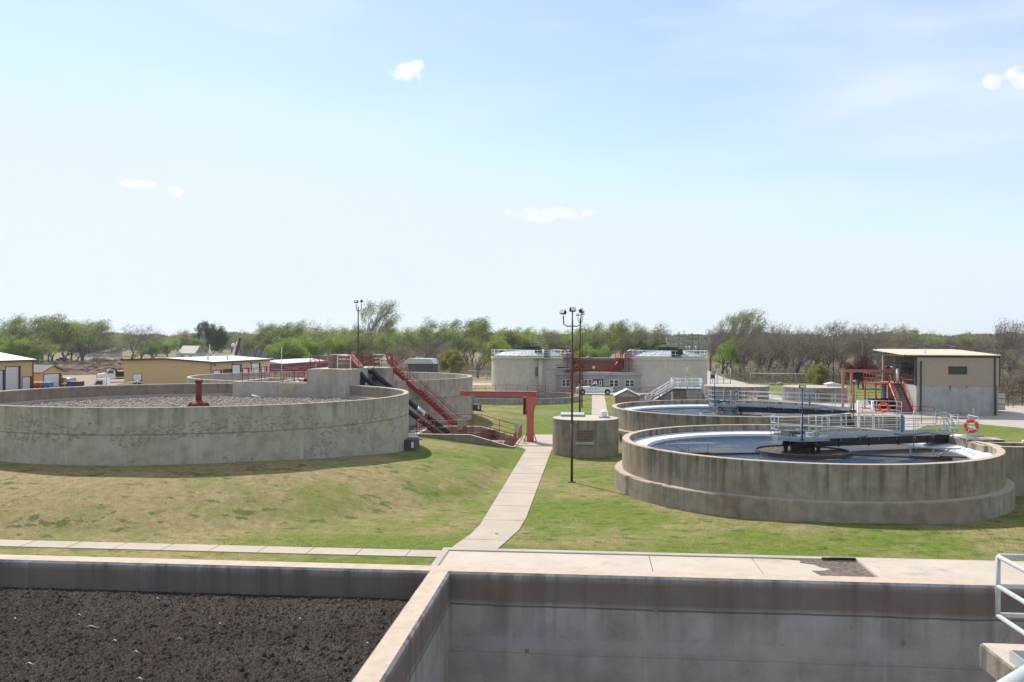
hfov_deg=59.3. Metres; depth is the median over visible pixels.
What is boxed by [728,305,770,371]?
tree
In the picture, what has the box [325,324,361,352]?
tree
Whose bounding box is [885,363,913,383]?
belt press
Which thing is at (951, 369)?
window
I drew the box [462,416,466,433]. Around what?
switch box
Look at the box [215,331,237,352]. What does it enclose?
tree
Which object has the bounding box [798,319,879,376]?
tree
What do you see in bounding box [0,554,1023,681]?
concrete basin
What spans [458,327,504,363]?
tree
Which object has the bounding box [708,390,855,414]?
walkway bridge
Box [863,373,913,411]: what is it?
red stairs
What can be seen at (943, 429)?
access stairs
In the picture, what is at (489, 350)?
tree
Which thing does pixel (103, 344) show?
tree
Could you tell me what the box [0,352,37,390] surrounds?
yellow shed
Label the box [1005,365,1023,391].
tree
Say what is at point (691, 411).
water
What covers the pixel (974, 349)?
tree
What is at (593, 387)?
pickup truck
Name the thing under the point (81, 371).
dirt mound
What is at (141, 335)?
tree
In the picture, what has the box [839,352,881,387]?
tree
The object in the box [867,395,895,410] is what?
dumpster
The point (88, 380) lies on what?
dirt yard
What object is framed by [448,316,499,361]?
tree
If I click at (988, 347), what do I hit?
tree
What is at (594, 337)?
tree
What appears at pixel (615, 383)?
window
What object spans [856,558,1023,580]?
raised slab
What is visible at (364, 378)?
black pipe
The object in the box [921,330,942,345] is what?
tree
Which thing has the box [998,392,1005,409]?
storage tank
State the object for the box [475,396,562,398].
tank water
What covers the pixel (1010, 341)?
tree
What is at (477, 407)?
inspection box
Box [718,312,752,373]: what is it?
tree
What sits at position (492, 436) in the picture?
hose coil
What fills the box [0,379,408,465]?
trickling filter
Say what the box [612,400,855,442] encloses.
clarifier tank
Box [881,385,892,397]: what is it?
cake chute
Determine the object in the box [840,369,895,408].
hoist frame
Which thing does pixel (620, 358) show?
red stairs
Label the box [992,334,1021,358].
tree
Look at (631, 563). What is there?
apron
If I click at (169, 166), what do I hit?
sky
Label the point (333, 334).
tree
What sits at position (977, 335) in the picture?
tree
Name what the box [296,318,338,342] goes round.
tree
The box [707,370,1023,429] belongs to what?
yard paving
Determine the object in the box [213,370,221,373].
roll door
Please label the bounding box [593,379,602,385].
double door
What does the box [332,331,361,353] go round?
tree
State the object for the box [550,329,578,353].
tree
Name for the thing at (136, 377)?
window
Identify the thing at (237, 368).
roll door
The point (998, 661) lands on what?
walkway
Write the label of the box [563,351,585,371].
red stairs
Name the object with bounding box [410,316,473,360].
tree
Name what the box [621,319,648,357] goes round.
tree
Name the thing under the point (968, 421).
life ring
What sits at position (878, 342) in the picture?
tree
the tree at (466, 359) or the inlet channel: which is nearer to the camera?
the inlet channel
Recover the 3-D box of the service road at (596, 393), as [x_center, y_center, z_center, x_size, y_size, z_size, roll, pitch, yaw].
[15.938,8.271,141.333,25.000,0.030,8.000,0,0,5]
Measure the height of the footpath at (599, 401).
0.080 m
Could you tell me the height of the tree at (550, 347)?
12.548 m
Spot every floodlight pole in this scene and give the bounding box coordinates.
[354,299,362,358]
[559,307,583,482]
[576,313,584,411]
[577,328,587,406]
[829,335,837,381]
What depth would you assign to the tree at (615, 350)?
351.24 m
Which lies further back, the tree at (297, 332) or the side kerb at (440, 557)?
the tree at (297, 332)
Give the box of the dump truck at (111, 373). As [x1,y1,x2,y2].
[96,367,123,378]
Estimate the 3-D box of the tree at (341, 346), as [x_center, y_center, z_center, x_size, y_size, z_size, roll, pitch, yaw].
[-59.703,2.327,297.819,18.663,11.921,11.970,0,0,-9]
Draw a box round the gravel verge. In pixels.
[472,381,490,382]
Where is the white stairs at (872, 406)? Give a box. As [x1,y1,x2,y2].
[857,401,874,428]
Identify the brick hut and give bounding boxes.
[613,388,640,403]
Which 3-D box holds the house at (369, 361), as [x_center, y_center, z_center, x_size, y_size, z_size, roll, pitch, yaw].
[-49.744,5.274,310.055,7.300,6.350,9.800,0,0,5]
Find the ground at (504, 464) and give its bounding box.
[0,348,1023,570]
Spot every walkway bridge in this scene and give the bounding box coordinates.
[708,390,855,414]
[771,412,951,446]
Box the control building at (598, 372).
[554,349,642,391]
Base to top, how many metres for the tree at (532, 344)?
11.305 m
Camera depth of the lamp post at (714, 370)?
74.86 m
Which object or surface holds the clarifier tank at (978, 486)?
on the ground at (504, 464)
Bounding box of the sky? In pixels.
[0,0,1023,342]
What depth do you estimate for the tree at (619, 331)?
276.01 m
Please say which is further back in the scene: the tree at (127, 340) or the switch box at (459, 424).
the tree at (127, 340)
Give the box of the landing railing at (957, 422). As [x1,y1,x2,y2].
[940,414,978,438]
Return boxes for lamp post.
[713,369,716,405]
[799,385,805,440]
[851,380,856,426]
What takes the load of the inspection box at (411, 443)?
on the ground at (504, 464)
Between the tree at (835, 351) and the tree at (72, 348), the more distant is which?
the tree at (72, 348)
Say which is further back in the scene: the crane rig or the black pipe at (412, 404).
the crane rig
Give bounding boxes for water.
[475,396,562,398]
[643,408,817,416]
[652,437,969,463]
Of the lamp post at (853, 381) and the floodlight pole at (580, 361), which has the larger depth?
the floodlight pole at (580, 361)
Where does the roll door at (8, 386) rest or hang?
in the yellow shed at (16, 372)
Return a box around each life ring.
[878,402,889,412]
[963,419,978,433]
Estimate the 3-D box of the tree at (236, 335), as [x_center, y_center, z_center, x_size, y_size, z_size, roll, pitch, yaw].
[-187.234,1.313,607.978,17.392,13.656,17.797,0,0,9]
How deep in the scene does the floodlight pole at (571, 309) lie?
51.75 m
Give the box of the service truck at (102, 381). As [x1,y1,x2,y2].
[84,376,141,385]
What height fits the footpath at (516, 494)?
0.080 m
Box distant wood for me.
[65,331,1023,353]
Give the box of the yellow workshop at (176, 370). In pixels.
[120,355,272,384]
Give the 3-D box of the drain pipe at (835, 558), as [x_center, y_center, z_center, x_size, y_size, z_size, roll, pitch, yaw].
[12.024,8.010,33.119,1.200,0.095,0.100,0,0,5]
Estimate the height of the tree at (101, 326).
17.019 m
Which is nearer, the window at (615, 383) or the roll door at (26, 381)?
the window at (615, 383)
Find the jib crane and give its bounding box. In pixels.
[460,391,536,441]
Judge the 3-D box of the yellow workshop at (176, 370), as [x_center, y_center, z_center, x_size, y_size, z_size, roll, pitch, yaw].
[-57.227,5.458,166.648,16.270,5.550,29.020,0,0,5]
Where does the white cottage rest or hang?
on the ground at (504, 464)
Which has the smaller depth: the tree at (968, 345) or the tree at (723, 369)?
the tree at (723, 369)
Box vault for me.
[552,409,621,457]
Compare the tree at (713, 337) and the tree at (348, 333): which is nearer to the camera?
the tree at (713, 337)
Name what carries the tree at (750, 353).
on the ground at (504, 464)
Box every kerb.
[431,549,448,565]
[443,547,1023,561]
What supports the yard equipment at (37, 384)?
on the dirt yard at (88, 380)
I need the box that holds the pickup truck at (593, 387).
[575,382,613,394]
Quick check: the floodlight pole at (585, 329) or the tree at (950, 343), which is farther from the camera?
the tree at (950, 343)
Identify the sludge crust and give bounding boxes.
[0,587,409,681]
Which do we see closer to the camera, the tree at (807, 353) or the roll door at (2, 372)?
the roll door at (2, 372)
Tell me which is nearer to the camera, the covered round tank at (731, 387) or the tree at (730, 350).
the covered round tank at (731, 387)
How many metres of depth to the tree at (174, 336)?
444.70 m
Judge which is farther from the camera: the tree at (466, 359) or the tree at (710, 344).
the tree at (710, 344)
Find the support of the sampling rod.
hanging from the walkway bridge at (869, 438)
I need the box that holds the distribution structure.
[233,354,393,398]
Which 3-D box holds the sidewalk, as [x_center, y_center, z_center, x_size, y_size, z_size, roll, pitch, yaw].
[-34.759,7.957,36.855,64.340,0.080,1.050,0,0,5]
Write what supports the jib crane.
on the plaza paving at (540, 443)
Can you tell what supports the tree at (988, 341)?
on the ground at (504, 464)
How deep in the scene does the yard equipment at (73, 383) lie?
143.67 m
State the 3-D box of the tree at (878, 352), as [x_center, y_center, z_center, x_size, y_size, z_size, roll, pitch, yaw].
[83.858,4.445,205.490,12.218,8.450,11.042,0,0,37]
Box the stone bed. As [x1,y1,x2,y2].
[16,395,360,406]
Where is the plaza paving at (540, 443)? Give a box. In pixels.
[516,434,551,449]
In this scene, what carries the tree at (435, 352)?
on the ground at (504, 464)
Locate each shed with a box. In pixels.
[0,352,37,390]
[402,358,437,372]
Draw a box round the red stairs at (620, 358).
[609,351,630,371]
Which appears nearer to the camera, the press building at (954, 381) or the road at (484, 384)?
the press building at (954, 381)
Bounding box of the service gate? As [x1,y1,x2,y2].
[710,364,730,383]
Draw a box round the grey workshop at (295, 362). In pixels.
[270,358,324,371]
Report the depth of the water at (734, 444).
50.95 m
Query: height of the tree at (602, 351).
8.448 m
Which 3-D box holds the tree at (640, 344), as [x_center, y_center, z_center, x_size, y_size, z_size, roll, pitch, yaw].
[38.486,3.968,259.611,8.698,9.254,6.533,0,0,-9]
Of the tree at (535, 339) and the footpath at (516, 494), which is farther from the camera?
the tree at (535, 339)
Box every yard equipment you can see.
[34,382,41,387]
[41,382,53,387]
[61,378,76,382]
[66,381,83,386]
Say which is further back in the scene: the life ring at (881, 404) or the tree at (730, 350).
the tree at (730, 350)
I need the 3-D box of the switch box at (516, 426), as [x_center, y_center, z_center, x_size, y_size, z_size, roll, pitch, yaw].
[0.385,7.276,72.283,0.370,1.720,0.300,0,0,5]
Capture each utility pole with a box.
[682,333,702,351]
[860,337,865,388]
[908,344,950,348]
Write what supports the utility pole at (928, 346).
on the ground at (504, 464)
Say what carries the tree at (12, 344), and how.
on the ground at (504, 464)
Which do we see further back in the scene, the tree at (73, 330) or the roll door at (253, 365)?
the tree at (73, 330)
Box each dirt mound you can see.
[56,357,123,370]
[62,367,105,374]
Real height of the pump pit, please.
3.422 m
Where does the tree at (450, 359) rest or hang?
on the ground at (504, 464)
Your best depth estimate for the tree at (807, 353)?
183.65 m
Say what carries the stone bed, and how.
in the trickling filter at (374, 420)
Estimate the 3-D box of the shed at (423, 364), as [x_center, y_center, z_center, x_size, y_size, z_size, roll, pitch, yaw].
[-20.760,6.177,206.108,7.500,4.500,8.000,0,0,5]
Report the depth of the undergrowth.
187.41 m
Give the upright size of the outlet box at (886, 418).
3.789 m
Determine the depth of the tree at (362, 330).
252.27 m
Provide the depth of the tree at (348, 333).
367.48 m
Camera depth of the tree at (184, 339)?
411.39 m
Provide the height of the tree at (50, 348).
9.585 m
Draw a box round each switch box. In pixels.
[457,419,461,433]
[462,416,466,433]
[515,421,518,441]
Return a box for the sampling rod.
[913,410,914,450]
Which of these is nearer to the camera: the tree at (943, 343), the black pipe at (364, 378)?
the black pipe at (364, 378)
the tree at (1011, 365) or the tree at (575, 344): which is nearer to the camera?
the tree at (1011, 365)
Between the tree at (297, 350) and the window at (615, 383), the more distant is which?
the tree at (297, 350)
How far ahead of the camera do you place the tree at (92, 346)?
358.42 m
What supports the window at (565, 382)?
in the control building at (598, 372)
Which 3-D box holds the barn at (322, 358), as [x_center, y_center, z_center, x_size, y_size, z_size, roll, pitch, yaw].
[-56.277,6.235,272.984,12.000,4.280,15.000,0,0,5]
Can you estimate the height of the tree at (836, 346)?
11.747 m
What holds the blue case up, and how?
attached to the walkway bridge at (869, 438)
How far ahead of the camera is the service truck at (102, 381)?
128.80 m
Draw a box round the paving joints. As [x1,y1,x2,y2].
[21,406,597,555]
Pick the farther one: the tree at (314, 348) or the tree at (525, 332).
the tree at (525, 332)
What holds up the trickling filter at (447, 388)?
on the ground at (504, 464)
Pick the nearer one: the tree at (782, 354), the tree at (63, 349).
the tree at (782, 354)
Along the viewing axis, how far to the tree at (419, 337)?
271.68 m
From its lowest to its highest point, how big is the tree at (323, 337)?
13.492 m
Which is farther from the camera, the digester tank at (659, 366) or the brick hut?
the digester tank at (659, 366)
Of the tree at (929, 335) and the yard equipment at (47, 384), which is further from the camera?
the tree at (929, 335)
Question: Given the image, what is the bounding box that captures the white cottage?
[176,346,205,356]
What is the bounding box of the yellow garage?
[34,365,66,385]
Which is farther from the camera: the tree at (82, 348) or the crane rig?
the tree at (82, 348)
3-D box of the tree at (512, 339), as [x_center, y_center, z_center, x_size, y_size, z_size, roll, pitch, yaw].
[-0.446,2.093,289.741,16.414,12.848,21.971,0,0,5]
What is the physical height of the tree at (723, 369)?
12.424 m
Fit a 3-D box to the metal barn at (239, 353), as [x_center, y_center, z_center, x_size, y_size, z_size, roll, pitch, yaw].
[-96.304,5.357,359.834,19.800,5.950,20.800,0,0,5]
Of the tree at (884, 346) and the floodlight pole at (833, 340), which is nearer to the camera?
the floodlight pole at (833, 340)
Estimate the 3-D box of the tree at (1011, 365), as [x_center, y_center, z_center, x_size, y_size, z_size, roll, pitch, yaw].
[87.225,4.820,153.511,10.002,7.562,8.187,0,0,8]
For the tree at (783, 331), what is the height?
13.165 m
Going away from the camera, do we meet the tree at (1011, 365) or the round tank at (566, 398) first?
the round tank at (566, 398)
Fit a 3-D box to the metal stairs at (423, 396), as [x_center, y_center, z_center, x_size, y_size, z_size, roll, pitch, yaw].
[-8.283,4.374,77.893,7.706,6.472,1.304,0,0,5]
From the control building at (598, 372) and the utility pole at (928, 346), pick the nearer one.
the control building at (598, 372)
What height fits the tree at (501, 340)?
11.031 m
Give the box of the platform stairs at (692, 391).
[645,368,702,399]
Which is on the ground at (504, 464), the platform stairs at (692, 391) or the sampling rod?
the platform stairs at (692, 391)
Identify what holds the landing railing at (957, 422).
on the inlet channel
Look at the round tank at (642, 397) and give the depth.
120.11 m
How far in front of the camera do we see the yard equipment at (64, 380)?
159.38 m
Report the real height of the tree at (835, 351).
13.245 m
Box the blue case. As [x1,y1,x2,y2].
[900,415,903,431]
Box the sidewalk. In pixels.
[0,540,440,557]
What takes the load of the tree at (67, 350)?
on the ground at (504, 464)
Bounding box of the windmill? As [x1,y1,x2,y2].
[197,323,209,356]
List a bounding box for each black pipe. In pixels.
[360,372,441,433]
[368,368,449,433]
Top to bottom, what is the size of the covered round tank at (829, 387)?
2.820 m
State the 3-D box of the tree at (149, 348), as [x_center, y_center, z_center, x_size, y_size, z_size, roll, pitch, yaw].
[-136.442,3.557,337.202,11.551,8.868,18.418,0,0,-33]
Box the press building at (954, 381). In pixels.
[872,349,1001,415]
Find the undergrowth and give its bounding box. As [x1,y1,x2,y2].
[34,348,1023,403]
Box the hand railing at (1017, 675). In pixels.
[996,665,1023,681]
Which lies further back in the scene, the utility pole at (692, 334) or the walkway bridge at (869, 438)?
the utility pole at (692, 334)
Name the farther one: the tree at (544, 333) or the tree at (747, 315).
the tree at (544, 333)
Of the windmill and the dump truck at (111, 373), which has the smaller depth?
the dump truck at (111, 373)
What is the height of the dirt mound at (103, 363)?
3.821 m
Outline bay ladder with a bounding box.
[885,353,888,380]
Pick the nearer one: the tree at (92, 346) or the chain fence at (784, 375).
the chain fence at (784, 375)
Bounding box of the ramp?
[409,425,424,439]
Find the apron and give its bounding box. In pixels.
[439,551,827,575]
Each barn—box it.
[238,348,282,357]
[309,354,327,365]
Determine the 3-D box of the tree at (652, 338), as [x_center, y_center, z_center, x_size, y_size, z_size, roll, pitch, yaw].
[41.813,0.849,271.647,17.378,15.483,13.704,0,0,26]
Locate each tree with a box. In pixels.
[0,311,38,346]
[0,332,41,361]
[8,313,78,348]
[17,335,62,364]
[33,310,90,362]
[47,341,72,361]
[50,349,72,360]
[62,317,93,361]
[62,339,114,360]
[69,335,113,358]
[71,319,119,360]
[75,333,133,361]
[111,331,144,354]
[115,334,137,348]
[119,323,164,358]
[137,339,164,358]
[138,335,182,357]
[148,331,168,354]
[166,332,179,356]
[168,328,195,352]
[183,333,208,352]
[191,319,232,355]
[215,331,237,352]
[228,333,244,352]
[229,330,264,356]
[245,321,292,358]
[263,320,318,353]
[264,333,313,359]
[279,332,340,357]
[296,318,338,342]
[307,326,337,353]
[308,325,353,353]
[317,333,353,354]
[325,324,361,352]
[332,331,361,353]
[335,325,371,353]
[344,323,400,364]
[351,331,395,365]
[357,298,404,365]
[380,325,412,363]
[386,344,418,369]
[388,325,425,365]
[401,321,434,366]
[405,337,455,369]
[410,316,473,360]
[436,349,466,373]
[441,328,467,351]
[443,349,473,373]
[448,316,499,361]
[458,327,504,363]
[468,322,497,365]
[471,335,507,377]
[486,334,511,358]
[487,329,533,351]
[491,330,547,364]
[516,323,552,349]
[518,333,543,349]
[538,327,569,352]
[538,330,568,349]
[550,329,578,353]
[551,332,589,354]
[564,323,621,350]
[574,323,616,356]
[574,342,611,357]
[581,331,616,350]
[593,318,635,357]
[599,332,630,357]
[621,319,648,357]
[622,320,677,348]
[633,339,655,351]
[701,332,733,359]
[704,325,730,370]
[709,327,757,373]
[710,336,749,375]
[714,318,794,375]
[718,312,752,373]
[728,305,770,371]
[733,333,784,377]
[745,321,816,374]
[750,331,788,373]
[753,332,806,376]
[788,328,850,381]
[797,322,859,371]
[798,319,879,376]
[805,331,861,375]
[805,362,830,384]
[812,333,861,367]
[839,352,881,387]
[848,323,905,361]
[850,343,898,374]
[855,329,906,365]
[879,324,924,348]
[880,325,922,348]
[881,329,932,356]
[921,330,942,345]
[921,334,958,348]
[922,334,944,348]
[936,330,981,348]
[937,334,979,349]
[952,335,998,351]
[954,335,1016,370]
[955,335,991,351]
[959,331,1017,357]
[990,317,1023,381]
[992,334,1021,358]
[997,348,1023,388]
[1001,368,1023,398]
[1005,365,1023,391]
[1012,333,1023,375]
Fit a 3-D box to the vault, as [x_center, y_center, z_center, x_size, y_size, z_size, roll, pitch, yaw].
[5.449,6.596,65.188,5.020,3.300,5.250,0,0,5]
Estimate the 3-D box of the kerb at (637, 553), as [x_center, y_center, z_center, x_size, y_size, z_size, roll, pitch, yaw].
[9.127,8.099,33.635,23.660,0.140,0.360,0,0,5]
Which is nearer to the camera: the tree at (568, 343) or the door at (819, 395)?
the door at (819, 395)
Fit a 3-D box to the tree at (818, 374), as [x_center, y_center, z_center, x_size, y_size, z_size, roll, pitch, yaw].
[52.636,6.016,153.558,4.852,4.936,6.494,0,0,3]
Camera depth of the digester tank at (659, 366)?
144.87 m
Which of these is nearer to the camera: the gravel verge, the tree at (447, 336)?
the gravel verge
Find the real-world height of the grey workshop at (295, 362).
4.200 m
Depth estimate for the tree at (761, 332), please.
222.20 m
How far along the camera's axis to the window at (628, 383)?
146.25 m
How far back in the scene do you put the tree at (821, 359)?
227.28 m
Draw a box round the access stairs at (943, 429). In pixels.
[938,411,958,433]
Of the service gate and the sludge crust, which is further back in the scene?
the service gate
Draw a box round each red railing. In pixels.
[862,404,934,415]
[874,412,967,422]
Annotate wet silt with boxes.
[785,559,874,576]
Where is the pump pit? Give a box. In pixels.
[415,414,521,448]
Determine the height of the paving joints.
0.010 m
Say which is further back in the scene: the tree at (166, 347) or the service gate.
the tree at (166, 347)
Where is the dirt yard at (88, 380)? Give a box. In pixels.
[32,376,123,388]
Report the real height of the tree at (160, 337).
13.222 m
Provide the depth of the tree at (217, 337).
345.29 m
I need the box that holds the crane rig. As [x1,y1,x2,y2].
[231,337,240,355]
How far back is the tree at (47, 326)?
305.46 m
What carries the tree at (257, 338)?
on the ground at (504, 464)
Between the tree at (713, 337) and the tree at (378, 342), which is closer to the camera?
the tree at (378, 342)
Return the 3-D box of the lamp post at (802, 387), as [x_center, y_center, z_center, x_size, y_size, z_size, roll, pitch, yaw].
[15.594,3.854,48.334,0.340,2.960,0.240,0,0,5]
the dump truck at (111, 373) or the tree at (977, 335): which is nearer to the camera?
the dump truck at (111, 373)
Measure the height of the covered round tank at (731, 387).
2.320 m
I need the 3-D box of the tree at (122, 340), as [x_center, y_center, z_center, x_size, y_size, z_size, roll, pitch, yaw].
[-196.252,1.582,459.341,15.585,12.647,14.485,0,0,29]
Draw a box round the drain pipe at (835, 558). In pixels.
[822,557,855,559]
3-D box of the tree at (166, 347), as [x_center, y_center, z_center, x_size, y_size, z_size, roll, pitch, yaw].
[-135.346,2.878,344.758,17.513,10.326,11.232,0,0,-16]
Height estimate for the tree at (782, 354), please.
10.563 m
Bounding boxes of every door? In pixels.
[0,370,4,390]
[5,366,20,389]
[22,376,31,388]
[43,373,60,385]
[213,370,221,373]
[223,369,232,372]
[232,364,241,372]
[251,363,260,371]
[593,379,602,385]
[818,392,827,402]
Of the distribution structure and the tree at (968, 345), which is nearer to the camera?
the distribution structure
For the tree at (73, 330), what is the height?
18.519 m
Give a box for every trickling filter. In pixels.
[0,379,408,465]
[187,371,472,424]
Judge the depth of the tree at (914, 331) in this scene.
310.04 m
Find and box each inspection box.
[404,437,418,450]
[472,404,480,410]
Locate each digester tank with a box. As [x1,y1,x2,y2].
[491,337,570,391]
[621,337,707,392]
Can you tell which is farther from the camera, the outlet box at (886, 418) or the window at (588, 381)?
the window at (588, 381)
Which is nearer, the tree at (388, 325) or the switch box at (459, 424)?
the switch box at (459, 424)
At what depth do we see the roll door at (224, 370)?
159.08 m
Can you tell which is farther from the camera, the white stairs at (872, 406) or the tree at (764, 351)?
the tree at (764, 351)
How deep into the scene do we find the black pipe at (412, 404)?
73.92 m
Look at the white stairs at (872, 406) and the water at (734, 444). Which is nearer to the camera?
the water at (734, 444)
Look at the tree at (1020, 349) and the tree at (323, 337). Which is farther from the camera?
the tree at (323, 337)
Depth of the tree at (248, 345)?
335.45 m
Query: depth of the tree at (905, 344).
274.43 m
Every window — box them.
[133,374,141,383]
[562,379,569,385]
[584,379,591,385]
[609,380,618,386]
[625,380,633,386]
[948,366,966,373]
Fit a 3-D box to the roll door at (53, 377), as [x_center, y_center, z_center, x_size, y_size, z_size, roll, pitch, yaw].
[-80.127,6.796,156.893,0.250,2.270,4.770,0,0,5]
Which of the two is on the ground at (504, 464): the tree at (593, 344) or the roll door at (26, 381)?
the tree at (593, 344)
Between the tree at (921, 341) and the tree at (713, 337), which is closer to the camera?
the tree at (713, 337)
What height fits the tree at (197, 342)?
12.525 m
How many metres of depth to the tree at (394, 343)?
326.97 m
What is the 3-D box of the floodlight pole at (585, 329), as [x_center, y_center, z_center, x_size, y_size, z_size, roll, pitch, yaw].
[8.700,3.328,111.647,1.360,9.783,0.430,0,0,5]
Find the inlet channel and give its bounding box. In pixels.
[958,437,1023,495]
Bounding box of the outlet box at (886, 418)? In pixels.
[850,400,904,429]
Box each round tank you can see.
[472,385,578,404]
[631,387,756,400]
[703,384,768,400]
[782,382,847,402]
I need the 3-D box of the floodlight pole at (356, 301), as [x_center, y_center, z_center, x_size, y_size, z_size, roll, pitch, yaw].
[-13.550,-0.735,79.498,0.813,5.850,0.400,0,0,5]
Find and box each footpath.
[452,449,550,548]
[592,395,607,415]
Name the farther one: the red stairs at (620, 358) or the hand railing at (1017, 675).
the red stairs at (620, 358)
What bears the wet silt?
on the apron
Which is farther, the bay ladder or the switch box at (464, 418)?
the bay ladder
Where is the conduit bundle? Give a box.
[949,434,983,440]
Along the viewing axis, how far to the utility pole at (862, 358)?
160.02 m
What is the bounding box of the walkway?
[980,554,1023,680]
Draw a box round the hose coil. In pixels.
[481,429,498,439]
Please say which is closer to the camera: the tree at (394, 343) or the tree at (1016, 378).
the tree at (1016, 378)
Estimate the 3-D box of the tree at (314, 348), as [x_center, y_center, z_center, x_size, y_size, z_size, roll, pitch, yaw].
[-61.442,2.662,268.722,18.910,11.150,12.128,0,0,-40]
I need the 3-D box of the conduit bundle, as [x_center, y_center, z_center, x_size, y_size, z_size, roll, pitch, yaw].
[25.653,6.129,50.430,1.928,1.755,1.243,0,0,5]
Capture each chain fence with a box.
[750,373,867,384]
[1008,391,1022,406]
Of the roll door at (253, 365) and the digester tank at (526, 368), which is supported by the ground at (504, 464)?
the digester tank at (526, 368)
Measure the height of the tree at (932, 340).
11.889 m
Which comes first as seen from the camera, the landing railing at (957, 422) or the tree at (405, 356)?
the landing railing at (957, 422)
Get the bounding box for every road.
[472,383,490,385]
[562,392,661,394]
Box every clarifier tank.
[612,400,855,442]
[615,424,1014,523]
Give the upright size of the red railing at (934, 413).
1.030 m
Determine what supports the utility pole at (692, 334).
on the ground at (504, 464)
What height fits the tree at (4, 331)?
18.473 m
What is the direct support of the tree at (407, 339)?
on the ground at (504, 464)
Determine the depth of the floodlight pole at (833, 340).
153.69 m
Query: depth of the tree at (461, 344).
296.70 m
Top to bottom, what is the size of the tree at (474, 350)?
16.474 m
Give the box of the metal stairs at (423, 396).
[371,354,459,425]
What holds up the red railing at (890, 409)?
on the yard paving at (1011, 416)
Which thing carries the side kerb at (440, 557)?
on the ground at (504, 464)
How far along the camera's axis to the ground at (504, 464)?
40.38 m
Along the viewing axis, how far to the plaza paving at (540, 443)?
71.13 m
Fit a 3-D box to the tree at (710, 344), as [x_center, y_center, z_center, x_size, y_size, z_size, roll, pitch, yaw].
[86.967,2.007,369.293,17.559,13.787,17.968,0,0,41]
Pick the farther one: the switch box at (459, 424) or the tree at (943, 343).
the tree at (943, 343)
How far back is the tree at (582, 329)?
325.27 m
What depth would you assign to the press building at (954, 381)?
101.06 m

